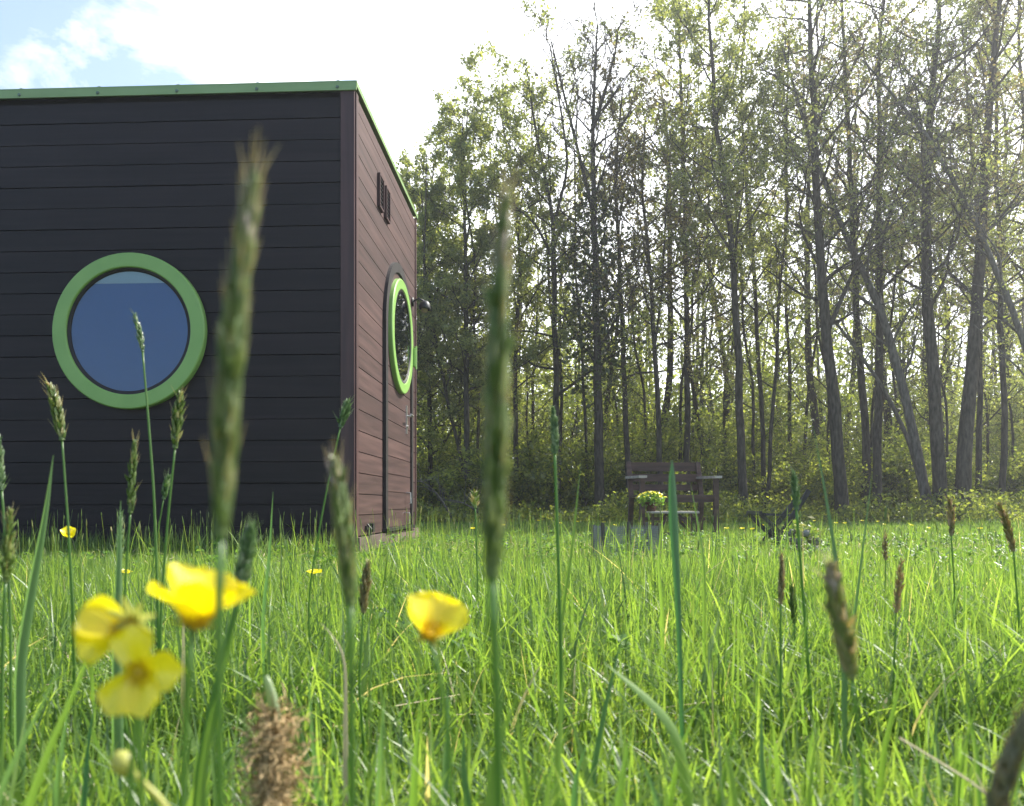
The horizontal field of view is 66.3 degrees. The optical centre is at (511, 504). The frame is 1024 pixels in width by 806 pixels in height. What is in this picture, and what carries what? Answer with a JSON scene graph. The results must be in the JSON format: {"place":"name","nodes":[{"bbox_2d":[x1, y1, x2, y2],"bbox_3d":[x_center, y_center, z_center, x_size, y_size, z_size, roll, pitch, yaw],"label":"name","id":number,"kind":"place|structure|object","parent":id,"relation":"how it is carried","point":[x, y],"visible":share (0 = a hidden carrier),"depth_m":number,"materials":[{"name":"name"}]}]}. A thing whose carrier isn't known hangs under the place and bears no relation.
{"place":"outdoors","nodes":[
{"label":"outdoors","id":0,"kind":"place"},
{"bbox_2d":[0,0,1023,466],"label":"sky","id":1,"kind":"structure","parent":0,"point":[398,52],"materials":[{"name":"white"}]},
{"bbox_2d":[0,508,1023,805],"bbox_3d":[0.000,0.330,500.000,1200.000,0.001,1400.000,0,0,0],"label":"ground","id":2,"kind":"structure","parent":0,"point":[579,722],"depth_m":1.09,"materials":[{"name":"green plant"}]},
{"bbox_2d":[0,436,12,757],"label":"grass stalk","id":3,"kind":"object","parent":2,"relation":"on","point":[2,477],"depth_m":0.90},
{"bbox_2d":[0,502,18,804],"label":"grass stalk","id":4,"kind":"object","parent":2,"relation":"on","point":[7,553],"depth_m":0.70,"materials":[{"name":"plant"}]},
{"bbox_2d":[14,455,53,805],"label":"tall grass","id":5,"kind":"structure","parent":2,"relation":"on","point":[20,672],"depth_m":0.75,"materials":[{"name":"plant"}]},
{"bbox_2d":[25,662,86,805],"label":"tall grass","id":6,"kind":"structure","parent":2,"relation":"on","point":[35,786],"depth_m":0.40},
{"bbox_2d":[39,374,75,727],"bbox_3d":[-0.581,0.083,1.000,0.042,0.504,0.028,0,0,-21],"label":"grass stalk","id":7,"kind":"object","parent":2,"relation":"on","point":[56,410],"depth_m":1.00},
{"bbox_2d":[73,595,155,805],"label":"buttercup","id":8,"kind":"object","parent":2,"relation":"on","point":[101,622],"visible":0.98,"depth_m":0.25,"materials":[{"name":"plant"}]},
{"bbox_2d":[112,501,123,794],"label":"tall grass","id":9,"kind":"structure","parent":2,"relation":"on","point":[117,668],"depth_m":0.75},
{"bbox_2d":[123,431,141,612],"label":"grass stalk","id":10,"kind":"object","parent":2,"relation":"on","point":[131,480],"depth_m":0.95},
{"bbox_2d":[96,624,183,805],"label":"buttercup","id":11,"kind":"object","parent":2,"relation":"on","point":[140,684],"visible":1,"depth_m":0.23,"materials":[{"name":"plant"}]},
{"bbox_2d":[130,310,161,700],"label":"grass stalk","id":12,"kind":"object","parent":2,"relation":"on","point":[140,335],"depth_m":1.10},
{"bbox_2d":[157,386,188,742],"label":"grass stalk","id":13,"kind":"object","parent":2,"relation":"on","point":[177,412],"depth_m":1.00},
{"bbox_2d":[148,563,255,805],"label":"buttercup","id":14,"kind":"object","parent":2,"relation":"on","point":[192,602],"visible":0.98,"depth_m":0.24,"materials":[{"name":"plant"}]},
{"bbox_2d":[0,80,430,552],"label":"cabin","id":15,"kind":"object","parent":2,"relation":"on","point":[118,204],"visible":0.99,"depth_m":5.05,"materials":[{"name":"brown wood"}]},
{"bbox_2d":[52,253,206,409],"bbox_3d":[-2.462,-1.117,5.038,1.004,1.004,0.045,0,0,3],"label":"porthole window","id":16,"kind":"structure","parent":15,"relation":"in","point":[97,349],"depth_m":5.04,"materials":[{"name":"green glass"}]},
{"bbox_2d":[388,274,416,526],"bbox_3d":[-0.893,-0.847,6.397,0.082,2.034,1.000,0,0,3],"label":"door","id":17,"kind":"structure","parent":15,"relation":"in","point":[402,357],"depth_m":6.36,"materials":[{"name":"brown wood"}]},
{"bbox_2d":[196,613,241,805],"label":"tall grass","id":18,"kind":"structure","parent":2,"relation":"on","point":[202,786],"depth_m":0.36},
{"bbox_2d":[193,513,262,805],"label":"grass stalk","id":19,"kind":"object","parent":2,"relation":"on","point":[244,563],"depth_m":0.42,"materials":[{"name":"plant"}]},
{"bbox_2d":[203,129,278,805],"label":"grass stalk","id":20,"kind":"object","parent":2,"relation":"on","point":[233,332],"depth_m":0.20,"materials":[{"name":"plant"}]},
{"bbox_2d":[225,675,327,805],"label":"dry seed head","id":21,"kind":"object","parent":2,"relation":"on","point":[272,763],"visible":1,"depth_m":0.47},
{"bbox_2d":[323,435,356,805],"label":"grass stalk","id":22,"kind":"object","parent":2,"relation":"on","point":[342,523],"depth_m":0.30,"materials":[{"name":"plant"}]},
{"bbox_2d":[357,552,373,763],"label":"grass stalk","id":23,"kind":"object","parent":2,"relation":"on","point":[364,589],"depth_m":0.90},
{"bbox_2d":[408,591,467,805],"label":"buttercup","id":24,"kind":"object","parent":2,"relation":"on","point":[434,616],"visible":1,"depth_m":0.31,"materials":[{"name":"plant"}]},
{"bbox_2d":[478,159,526,805],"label":"grass stalk","id":25,"kind":"object","parent":2,"relation":"on","point":[497,431],"depth_m":0.22,"materials":[{"name":"plant"}]},
{"bbox_2d":[3,504,1023,630],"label":"flowering grass","id":26,"kind":"structure","parent":2,"relation":"on","point":[518,520],"depth_m":3.33,"materials":[{"name":"plant"}]},
{"bbox_2d":[4,538,1022,747],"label":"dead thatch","id":27,"kind":"object","parent":2,"relation":"on","point":[564,640],"visible":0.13,"depth_m":3.71,"materials":[{"name":"plant"}]},
{"bbox_2d":[548,405,564,755],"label":"grass stalk","id":28,"kind":"object","parent":2,"relation":"on","point":[554,436],"depth_m":0.95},
{"bbox_2d":[591,522,661,559],"bbox_3d":[0.683,0.224,4.699,0.374,0.254,0.272,0,0,-8],"label":"crate","id":29,"kind":"object","parent":2,"relation":"on","point":[618,531],"visible":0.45,"depth_m":4.63,"materials":[{"name":"grey wood"}]},
{"bbox_2d":[604,663,692,805],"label":"tall grass","id":30,"kind":"structure","parent":2,"relation":"on","point":[666,721],"depth_m":0.55,"materials":[{"name":"plant"}]},
{"bbox_2d":[625,462,721,533],"bbox_3d":[1.735,-0.076,8.524,0.895,0.819,0.650,0,0,-6],"label":"garden bench","id":31,"kind":"object","parent":2,"relation":"on","point":[700,498],"visible":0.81,"depth_m":8.74,"materials":[{"name":"brown wood"}]},
{"bbox_2d":[668,460,684,803],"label":"tall grass","id":32,"kind":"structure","parent":2,"relation":"on","point":[673,521],"depth_m":0.75,"materials":[{"name":"plant"}]},
{"bbox_2d":[417,243,1023,508],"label":"wood","id":33,"kind":"object","parent":2,"relation":"on","point":[719,383],"depth_m":27.73,"materials":[{"name":"plant"}]},
{"bbox_2d":[746,489,811,548],"bbox_3d":[2.038,0.111,5.990,0.390,0.460,0.329,0,0,-3],"label":"folding stand","id":34,"kind":"object","parent":2,"relation":"on","point":[792,515],"visible":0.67,"depth_m":5.87,"materials":[{"name":"black paint"}]},
{"bbox_2d":[790,465,812,731],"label":"grass stalk","id":35,"kind":"object","parent":2,"relation":"on","point":[795,494],"depth_m":1.00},
{"bbox_2d":[813,427,846,795],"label":"tall grass","id":36,"kind":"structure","parent":2,"relation":"on","point":[843,697],"depth_m":0.80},
{"bbox_2d":[806,548,866,805],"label":"grass stalk","id":37,"kind":"object","parent":2,"relation":"on","point":[839,614],"depth_m":0.36,"materials":[{"name":"plant"}]},
{"bbox_2d":[875,649,909,805],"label":"tall grass","id":38,"kind":"structure","parent":2,"relation":"on","point":[882,764],"depth_m":0.70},
{"bbox_2d":[982,695,1023,805],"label":"grass stalk","id":39,"kind":"object","parent":2,"relation":"on","point":[1007,771],"depth_m":0.26,"materials":[{"name":"plant"}]},
{"label":"forest floor","id":40,"kind":"structure","parent":0,"visible":0},
{"bbox_2d":[402,136,457,401],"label":"young tree","id":41,"kind":"object","parent":40,"relation":"on","point":[409,176],"visible":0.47,"depth_m":14.57,"materials":[{"name":"green plant"}]},
{"bbox_2d":[402,168,485,509],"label":"leaning tree","id":42,"kind":"object","parent":40,"relation":"on","point":[430,216],"visible":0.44,"depth_m":15.10,"materials":[{"name":"green plant"}]},
{"bbox_2d":[417,275,472,504],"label":"shrub","id":43,"kind":"object","parent":40,"relation":"on","point":[421,403],"visible":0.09,"depth_m":15.34,"materials":[{"name":"green plant"}]},
{"bbox_2d":[417,433,474,510],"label":"shrub","id":44,"kind":"object","parent":40,"relation":"on","point":[439,461],"visible":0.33,"depth_m":16.35,"materials":[{"name":"green plant"}]},
{"bbox_2d":[394,121,548,509],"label":"leafy tree","id":45,"kind":"object","parent":40,"relation":"on","point":[404,160],"visible":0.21,"depth_m":16.00,"materials":[{"name":"green plant"}]},
{"bbox_2d":[420,438,525,513],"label":"shrub","id":46,"kind":"object","parent":40,"relation":"on","point":[475,466],"visible":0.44,"depth_m":14.46,"materials":[{"name":"green plant"}]},
{"bbox_2d":[416,103,540,476],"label":"young tree","id":47,"kind":"object","parent":40,"relation":"on","point":[478,344],"visible":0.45,"depth_m":15.30,"materials":[{"name":"green plant"}]},
{"bbox_2d":[417,301,552,512],"bbox_3d":[-0.831,-2.368,17.631,3.484,5.685,5.009,0,0,25],"label":"shrub","id":48,"kind":"object","parent":40,"relation":"on","point":[472,432],"visible":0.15,"depth_m":16.76,"materials":[{"name":"green plant"}]},
{"bbox_2d":[415,82,583,513],"bbox_3d":[-0.947,-3.801,15.051,2.984,8.332,3.965,0,0,-31],"label":"leafy tree","id":49,"kind":"object","parent":40,"relation":"on","point":[461,145],"visible":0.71,"depth_m":14.78,"materials":[{"name":"green plant"}]},
{"bbox_2d":[426,41,602,506],"bbox_3d":[0.390,-4.550,16.529,3.919,9.826,3.042,0,0,-39],"label":"leafy tree","id":50,"kind":"object","parent":40,"relation":"on","point":[519,228],"visible":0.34,"depth_m":16.09,"materials":[{"name":"green plant"}]},
{"bbox_2d":[472,430,575,511],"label":"shrub","id":51,"kind":"object","parent":40,"relation":"on","point":[526,485],"visible":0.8,"depth_m":14.74,"materials":[{"name":"green plant"}]},
{"bbox_2d":[509,214,592,445],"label":"woodland tree","id":52,"kind":"object","parent":40,"relation":"on","point":[533,411],"visible":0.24,"depth_m":20.18,"materials":[{"name":"green plant"}]},
{"bbox_2d":[512,59,599,509],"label":"young tree","id":53,"kind":"object","parent":40,"relation":"on","point":[560,363],"visible":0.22,"depth_m":16.72,"materials":[{"name":"green plant"}]},
{"bbox_2d":[450,0,689,510],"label":"forked tree","id":54,"kind":"object","parent":40,"relation":"on","point":[526,96],"visible":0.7,"depth_m":14.77,"materials":[{"name":"green plant"}]},
{"bbox_2d":[526,120,636,493],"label":"young tree","id":55,"kind":"object","parent":40,"relation":"on","point":[579,372],"visible":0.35,"depth_m":15.35,"materials":[{"name":"green plant"}]},
{"bbox_2d":[530,427,643,510],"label":"shrub","id":56,"kind":"object","parent":40,"relation":"on","point":[588,499],"visible":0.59,"depth_m":15.13,"materials":[{"name":"green plant"}]},
{"bbox_2d":[499,0,682,515],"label":"ivy tree","id":57,"kind":"object","parent":40,"relation":"on","point":[598,372],"visible":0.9,"depth_m":14.39,"materials":[{"name":"green plant"}]},
{"bbox_2d":[569,435,682,508],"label":"shrub","id":58,"kind":"object","parent":40,"relation":"on","point":[623,487],"visible":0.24,"depth_m":15.80,"materials":[{"name":"green plant"}]},
{"bbox_2d":[557,154,695,437],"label":"woodland tree","id":59,"kind":"object","parent":40,"relation":"on","point":[644,369],"visible":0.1,"depth_m":19.67,"materials":[{"name":"green plant"}]},
{"bbox_2d":[561,282,701,460],"bbox_3d":[2.489,-2.759,20.498,3.868,6.508,5.562,0,0,-41],"label":"shrub","id":60,"kind":"object","parent":40,"relation":"on","point":[647,391],"visible":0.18,"depth_m":20.30,"materials":[{"name":"green plant"}]},
{"bbox_2d":[563,381,701,506],"bbox_3d":[3.103,-1.257,17.187,3.010,3.245,3.549,0,0,-39],"label":"shrub","id":61,"kind":"object","parent":40,"relation":"on","point":[670,436],"visible":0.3,"depth_m":17.17,"materials":[{"name":"green plant"}]},
{"bbox_2d":[531,57,735,501],"bbox_3d":[2.450,-4.104,15.088,4.336,8.946,3.097,0,0,0],"label":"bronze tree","id":62,"kind":"object","parent":40,"relation":"on","point":[615,193],"visible":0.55,"depth_m":14.92,"materials":[{"name":"green plant"}]},
{"bbox_2d":[599,155,681,460],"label":"young tree","id":63,"kind":"object","parent":40,"relation":"on","point":[644,396],"visible":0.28,"depth_m":17.52,"materials":[{"name":"green plant"}]},
{"bbox_2d":[573,19,730,439],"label":"woodland tree","id":64,"kind":"object","parent":40,"relation":"on","point":[669,358],"visible":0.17,"depth_m":18.43,"materials":[{"name":"green plant"}]},
{"bbox_2d":[588,87,755,506],"bbox_3d":[3.002,-3.764,14.578,3.151,8.248,2.810,0,0,0],"label":"forked tree","id":65,"kind":"object","parent":40,"relation":"on","point":[665,213],"visible":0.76,"depth_m":14.52,"materials":[{"name":"green plant"}]},
{"bbox_2d":[629,131,741,503],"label":"young tree","id":66,"kind":"object","parent":40,"relation":"on","point":[703,380],"visible":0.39,"depth_m":16.00,"materials":[{"name":"green plant"}]},
{"bbox_2d":[629,385,750,510],"bbox_3d":[3.832,-1.024,17.454,2.847,2.769,3.357,0,0,18],"label":"shrub","id":67,"kind":"object","parent":40,"relation":"on","point":[692,443],"visible":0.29,"depth_m":16.42,"materials":[{"name":"green plant"}]},
{"bbox_2d":[617,233,773,460],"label":"woodland tree","id":68,"kind":"object","parent":40,"relation":"on","point":[705,391],"visible":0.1,"depth_m":24.88,"materials":[{"name":"green plant"}]},
{"bbox_2d":[608,68,791,507],"bbox_3d":[3.922,-4.799,17.613,3.454,10.344,3.656,0,0,-44],"label":"thin tree","id":69,"kind":"object","parent":40,"relation":"on","point":[695,404],"visible":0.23,"depth_m":17.45,"materials":[{"name":"green plant"}]},
{"bbox_2d":[599,0,801,509],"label":"leafy tree","id":70,"kind":"object","parent":40,"relation":"on","point":[686,320],"visible":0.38,"depth_m":15.33,"materials":[{"name":"green plant"}]},
{"bbox_2d":[417,487,1023,524],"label":"undergrowth","id":71,"kind":"object","parent":40,"relation":"on","point":[976,508],"visible":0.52,"depth_m":12.91,"materials":[{"name":"plant"}]},
{"bbox_2d":[641,96,811,435],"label":"woodland tree","id":72,"kind":"object","parent":40,"relation":"on","point":[720,337],"visible":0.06,"depth_m":20.60,"materials":[{"name":"green plant"}]},
{"bbox_2d":[620,0,833,517],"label":"leafy tree","id":73,"kind":"object","parent":40,"relation":"on","point":[717,103],"visible":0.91,"depth_m":13.96,"materials":[{"name":"green plant"}]},
{"bbox_2d":[689,150,772,481],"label":"young tree","id":74,"kind":"object","parent":40,"relation":"on","point":[725,382],"visible":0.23,"depth_m":18.17,"materials":[{"name":"green plant"}]},
{"bbox_2d":[691,442,800,512],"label":"shrub","id":75,"kind":"object","parent":40,"relation":"on","point":[754,488],"visible":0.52,"depth_m":15.70,"materials":[{"name":"green plant"}]},
{"bbox_2d":[691,96,808,504],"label":"young tree","id":76,"kind":"object","parent":40,"relation":"on","point":[730,389],"visible":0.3,"depth_m":16.46,"materials":[{"name":"green plant"}]},
{"bbox_2d":[661,373,844,508],"bbox_3d":[5.501,-1.299,17.875,3.841,3.331,3.257,0,0,22],"label":"shrub","id":77,"kind":"object","parent":40,"relation":"on","point":[783,427],"visible":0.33,"depth_m":17.64,"materials":[{"name":"green plant"}]},
{"bbox_2d":[663,0,854,508],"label":"thin tree","id":78,"kind":"object","parent":40,"relation":"on","point":[760,387],"visible":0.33,"depth_m":15.41,"materials":[{"name":"green plant"}]},
{"bbox_2d":[697,190,826,461],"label":"woodland tree","id":79,"kind":"object","parent":40,"relation":"on","point":[795,356],"visible":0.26,"depth_m":24.16,"materials":[{"name":"green plant"}]},
{"bbox_2d":[713,18,848,509],"bbox_3d":[5.194,-4.311,14.902,2.650,9.380,2.132,2,-2,13],"label":"young tree","id":80,"kind":"object","parent":40,"relation":"on","point":[777,363],"visible":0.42,"depth_m":15.04,"materials":[{"name":"green plant"}]},
{"bbox_2d":[719,427,845,513],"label":"shrub","id":81,"kind":"object","parent":40,"relation":"on","point":[821,451],"visible":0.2,"depth_m":17.08,"materials":[{"name":"green plant"}]},
{"bbox_2d":[707,336,874,476],"bbox_3d":[6.871,-2.059,20.090,4.816,5.034,3.349,0,0,-34],"label":"shrub","id":82,"kind":"object","parent":40,"relation":"on","point":[767,375],"visible":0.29,"depth_m":20.23,"materials":[{"name":"green plant"}]},
{"bbox_2d":[701,25,894,490],"bbox_3d":[6.932,-5.615,18.994,4.009,11.957,4.658,0,0,-27],"label":"thin tree","id":83,"kind":"object","parent":40,"relation":"on","point":[787,325],"visible":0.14,"depth_m":18.94,"materials":[{"name":"green plant"}]},
{"bbox_2d":[762,115,866,478],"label":"young tree","id":84,"kind":"object","parent":40,"relation":"on","point":[808,388],"visible":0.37,"depth_m":18.43,"materials":[{"name":"green plant"}]},
{"bbox_2d":[767,449,877,511],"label":"shrub","id":85,"kind":"object","parent":40,"relation":"on","point":[819,486],"visible":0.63,"depth_m":15.05,"materials":[{"name":"green plant"}]},
{"bbox_2d":[771,115,875,486],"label":"young tree","id":86,"kind":"object","parent":40,"relation":"on","point":[817,389],"visible":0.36,"depth_m":17.38,"materials":[{"name":"green plant"}]},
{"bbox_2d":[744,1,915,505],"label":"woodland tree","id":87,"kind":"object","parent":40,"relation":"on","point":[813,399],"visible":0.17,"depth_m":20.22,"materials":[{"name":"green plant"}]},
{"bbox_2d":[756,221,921,478],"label":"leaning tree","id":88,"kind":"object","parent":40,"relation":"on","point":[885,392],"visible":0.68,"depth_m":14.39,"materials":[{"name":"green plant"}]},
{"bbox_2d":[778,361,901,503],"bbox_3d":[8.790,-1.900,21.540,4.111,4.699,2.859,0,0,42],"label":"shrub","id":89,"kind":"object","parent":40,"relation":"on","point":[847,419],"visible":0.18,"depth_m":21.65,"materials":[{"name":"green plant"}]},
{"bbox_2d":[710,0,979,521],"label":"stout tree","id":90,"kind":"object","parent":40,"relation":"on","point":[841,495],"visible":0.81,"depth_m":13.42,"materials":[{"name":"green plant"}]},
{"bbox_2d":[724,0,977,518],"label":"leaning tree","id":91,"kind":"object","parent":40,"relation":"on","point":[917,452],"visible":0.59,"depth_m":13.84,"materials":[{"name":"green plant"}]},
{"bbox_2d":[756,0,958,511],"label":"thin tree","id":92,"kind":"object","parent":40,"relation":"on","point":[865,426],"visible":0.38,"depth_m":14.93,"materials":[{"name":"green plant"}]},
{"bbox_2d":[744,0,1023,511],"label":"straight tree","id":93,"kind":"object","parent":40,"relation":"on","point":[877,442],"visible":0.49,"depth_m":14.42,"materials":[{"name":"green plant"}]},
{"bbox_2d":[799,66,968,471],"bbox_3d":[10.619,-6.203,23.359,4.860,13.195,5.300,0,0,-38],"label":"woodland tree","id":94,"kind":"object","parent":40,"relation":"on","point":[854,352],"visible":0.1,"depth_m":23.19,"materials":[{"name":"green plant"}]},
{"bbox_2d":[839,119,944,478],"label":"young tree","id":95,"kind":"object","parent":40,"relation":"on","point":[873,378],"visible":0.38,"depth_m":15.79,"materials":[{"name":"green plant"}]},
{"bbox_2d":[849,427,955,510],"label":"shrub","id":96,"kind":"object","parent":40,"relation":"on","point":[907,492],"visible":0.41,"depth_m":15.80,"materials":[{"name":"green plant"}]},
{"bbox_2d":[802,1,1006,459],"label":"woodland tree","id":97,"kind":"object","parent":40,"relation":"on","point":[886,411],"visible":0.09,"depth_m":19.64,"materials":[{"name":"green plant"}]},
{"bbox_2d":[815,0,1023,521],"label":"stout tree","id":98,"kind":"object","parent":40,"relation":"on","point":[938,466],"visible":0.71,"depth_m":13.48,"materials":[{"name":"green plant"}]},
{"bbox_2d":[833,0,1023,496],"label":"thin tree","id":99,"kind":"object","parent":40,"relation":"on","point":[1004,434],"visible":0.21,"depth_m":14.93,"materials":[{"name":"green plant"}]},
{"bbox_2d":[869,85,989,405],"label":"young tree","id":100,"kind":"object","parent":40,"relation":"on","point":[943,364],"visible":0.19,"depth_m":17.19,"materials":[{"name":"green plant"}]},
{"bbox_2d":[845,17,1023,375],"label":"leaning tree","id":101,"kind":"object","parent":40,"relation":"on","point":[1006,296],"visible":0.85,"depth_m":12.94,"materials":[{"name":"green plant"}]},
{"bbox_2d":[851,121,1023,457],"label":"woodland tree","id":102,"kind":"object","parent":40,"relation":"on","point":[951,326],"visible":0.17,"depth_m":18.32,"materials":[{"name":"green plant"}]},
{"bbox_2d":[895,166,987,484],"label":"young tree","id":103,"kind":"object","parent":40,"relation":"on","point":[945,407],"visible":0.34,"depth_m":15.26,"materials":[{"name":"green plant"}]},
{"bbox_2d":[874,0,1023,520],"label":"stout tree","id":104,"kind":"object","parent":40,"relation":"on","point":[963,477],"visible":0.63,"depth_m":13.39,"materials":[{"name":"green plant"}]},
{"bbox_2d":[882,0,1023,515],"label":"thin tree","id":105,"kind":"object","parent":40,"relation":"on","point":[978,453],"visible":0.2,"depth_m":14.96,"materials":[{"name":"green plant"}]},
{"bbox_2d":[884,37,1023,453],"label":"woodland tree","id":106,"kind":"object","parent":40,"relation":"on","point":[1004,306],"visible":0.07,"depth_m":21.70,"materials":[{"name":"green plant"}]},
{"bbox_2d":[919,0,1023,340],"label":"leafy tree","id":107,"kind":"object","parent":40,"relation":"on","point":[1005,55],"visible":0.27,"depth_m":15.54,"materials":[{"name":"green plant"}]},
{"bbox_2d":[945,348,1023,470],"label":"shrub","id":108,"kind":"object","parent":40,"relation":"on","point":[1018,427],"visible":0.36,"depth_m":18.79,"materials":[{"name":"green plant"}]},
{"bbox_2d":[975,208,1023,468],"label":"young tree","id":109,"kind":"object","parent":40,"relation":"on","point":[1011,419],"visible":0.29,"depth_m":17.61,"materials":[{"name":"green plant"}]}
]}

